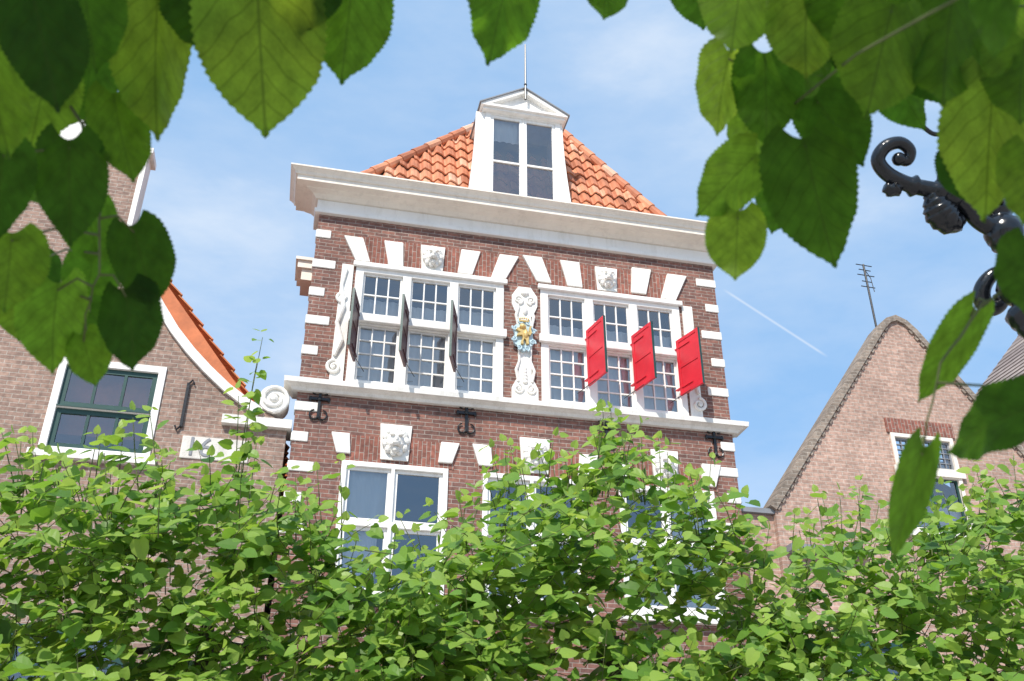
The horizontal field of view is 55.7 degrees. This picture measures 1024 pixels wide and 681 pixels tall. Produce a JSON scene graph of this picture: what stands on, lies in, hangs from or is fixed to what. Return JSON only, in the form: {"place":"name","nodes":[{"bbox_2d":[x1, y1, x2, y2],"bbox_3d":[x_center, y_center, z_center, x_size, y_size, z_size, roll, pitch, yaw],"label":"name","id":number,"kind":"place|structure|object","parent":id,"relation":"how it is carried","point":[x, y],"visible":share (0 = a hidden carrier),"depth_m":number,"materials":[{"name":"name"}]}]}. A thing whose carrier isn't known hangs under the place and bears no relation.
{"place":"outdoors","nodes":[
{"label":"outdoors","id":0,"kind":"place"},
{"bbox_2d":[0,120,291,679],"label":"gabled house","id":1,"kind":"structure","parent":0,"point":[182,377],"depth_m":13.55,"materials":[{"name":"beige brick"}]},
{"bbox_2d":[0,623,122,678],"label":"window","id":2,"kind":"structure","parent":1,"relation":"in","point":[117,660],"depth_m":11.84,"materials":[{"name":"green paint"}]},
{"bbox_2d":[38,357,166,456],"bbox_3d":[-5.628,0.948,13.402,1.425,1.403,0.150,6,-30,-11],"label":"window","id":3,"kind":"structure","parent":1,"relation":"in","point":[54,412],"depth_m":13.36,"materials":[{"name":"white paint"}]},
{"bbox_2d":[262,44,753,680],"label":"brick house","id":4,"kind":"structure","parent":0,"point":[524,270],"depth_m":15.41,"materials":[{"name":"brown brick"}]},
{"bbox_2d":[335,460,447,594],"bbox_3d":[-1.680,2.648,13.440,1.522,1.922,0.193,6,-30,-11],"label":"window","id":5,"kind":"structure","parent":4,"relation":"in","point":[372,486],"depth_m":13.63,"materials":[{"name":"white paint"}]},
{"bbox_2d":[345,266,503,396],"bbox_3d":[-1.314,-0.098,15.075,2.377,2.137,0.194,6,-30,-11],"label":"window","id":6,"kind":"structure","parent":4,"relation":"in","point":[479,359],"depth_m":15.02,"materials":[{"name":"white paint"}]},
{"bbox_2d":[481,472,587,607],"bbox_3d":[0.299,2.871,13.828,1.522,1.922,0.193,6,-30,-11],"label":"window","id":7,"kind":"structure","parent":4,"relation":"in","point":[528,479],"depth_m":13.96,"materials":[{"name":"white paint"}]},
{"bbox_2d":[540,289,688,415],"bbox_3d":[1.611,0.232,15.648,2.397,2.137,0.193,6,-30,-11],"label":"window","id":8,"kind":"structure","parent":4,"relation":"in","point":[563,367],"depth_m":15.56,"materials":[{"name":"white paint"}]},
{"bbox_2d":[619,486,724,614],"bbox_3d":[2.313,3.098,14.223,1.522,1.922,0.194,6,-30,-11],"label":"window","id":9,"kind":"structure","parent":4,"relation":"in","point":[691,605],"depth_m":14.15,"materials":[{"name":"white paint"}]},
{"bbox_2d":[117,0,1017,507],"label":"sky","id":10,"kind":"structure","parent":0,"point":[792,325],"materials":[{"name":"blue"}]},
{"bbox_2d":[741,264,1023,679],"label":"gabled house","id":11,"kind":"structure","parent":0,"point":[872,412],"depth_m":16.01,"materials":[{"name":"brown brick"}]},
{"bbox_2d":[826,642,902,679],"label":"window","id":12,"kind":"structure","parent":11,"relation":"in","point":[884,649],"depth_m":14.24,"materials":[{"name":"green paint"}]},
{"bbox_2d":[889,432,972,530],"bbox_3d":[6.847,2.386,15.916,1.172,1.725,0.193,6,-30,-11],"label":"window","id":13,"kind":"structure","parent":11,"relation":"in","point":[948,442],"depth_m":16.10,"materials":[{"name":"beige paint"}]},
{"bbox_2d":[976,335,1023,446],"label":"house","id":14,"kind":"structure","parent":0,"point":[1010,363],"depth_m":33.83,"materials":[{"name":"grey tile"}]},
{"label":"ground","id":15,"kind":"structure","parent":0,"visible":0},
{"bbox_2d":[0,329,444,680],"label":"linden tree","id":16,"kind":"object","parent":15,"relation":"on","point":[107,606],"visible":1,"depth_m":5.15,"materials":[{"name":"green plant"}]},
{"bbox_2d":[260,514,282,678],"bbox_3d":[-3.464,5.311,13.021,0.024,6.675,0.250,6,-30,-11],"label":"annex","id":17,"kind":"object","parent":15,"relation":"on","point":[269,611],"depth_m":13.79,"materials":[{"name":"orange brick"}]},
{"bbox_2d":[0,0,1023,559],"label":"linden tree","id":18,"kind":"object","parent":15,"relation":"on","point":[828,78],"visible":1,"depth_m":1.19,"materials":[{"name":"green plant"}]},
{"bbox_2d":[305,399,920,680],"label":"linden tree","id":19,"kind":"object","parent":15,"relation":"on","point":[459,635],"visible":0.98,"depth_m":5.60,"materials":[{"name":"green plant"}]},
{"bbox_2d":[747,453,1023,680],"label":"linden tree","id":20,"kind":"object","parent":15,"relation":"on","point":[907,610],"visible":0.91,"depth_m":6.00,"materials":[{"name":"green plant"}]},
{"bbox_2d":[870,126,1023,338],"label":"street lamp","id":21,"kind":"object","parent":15,"relation":"on","point":[945,212],"visible":0.63,"depth_m":2.98,"materials":[{"name":"black metal"}]}
]}

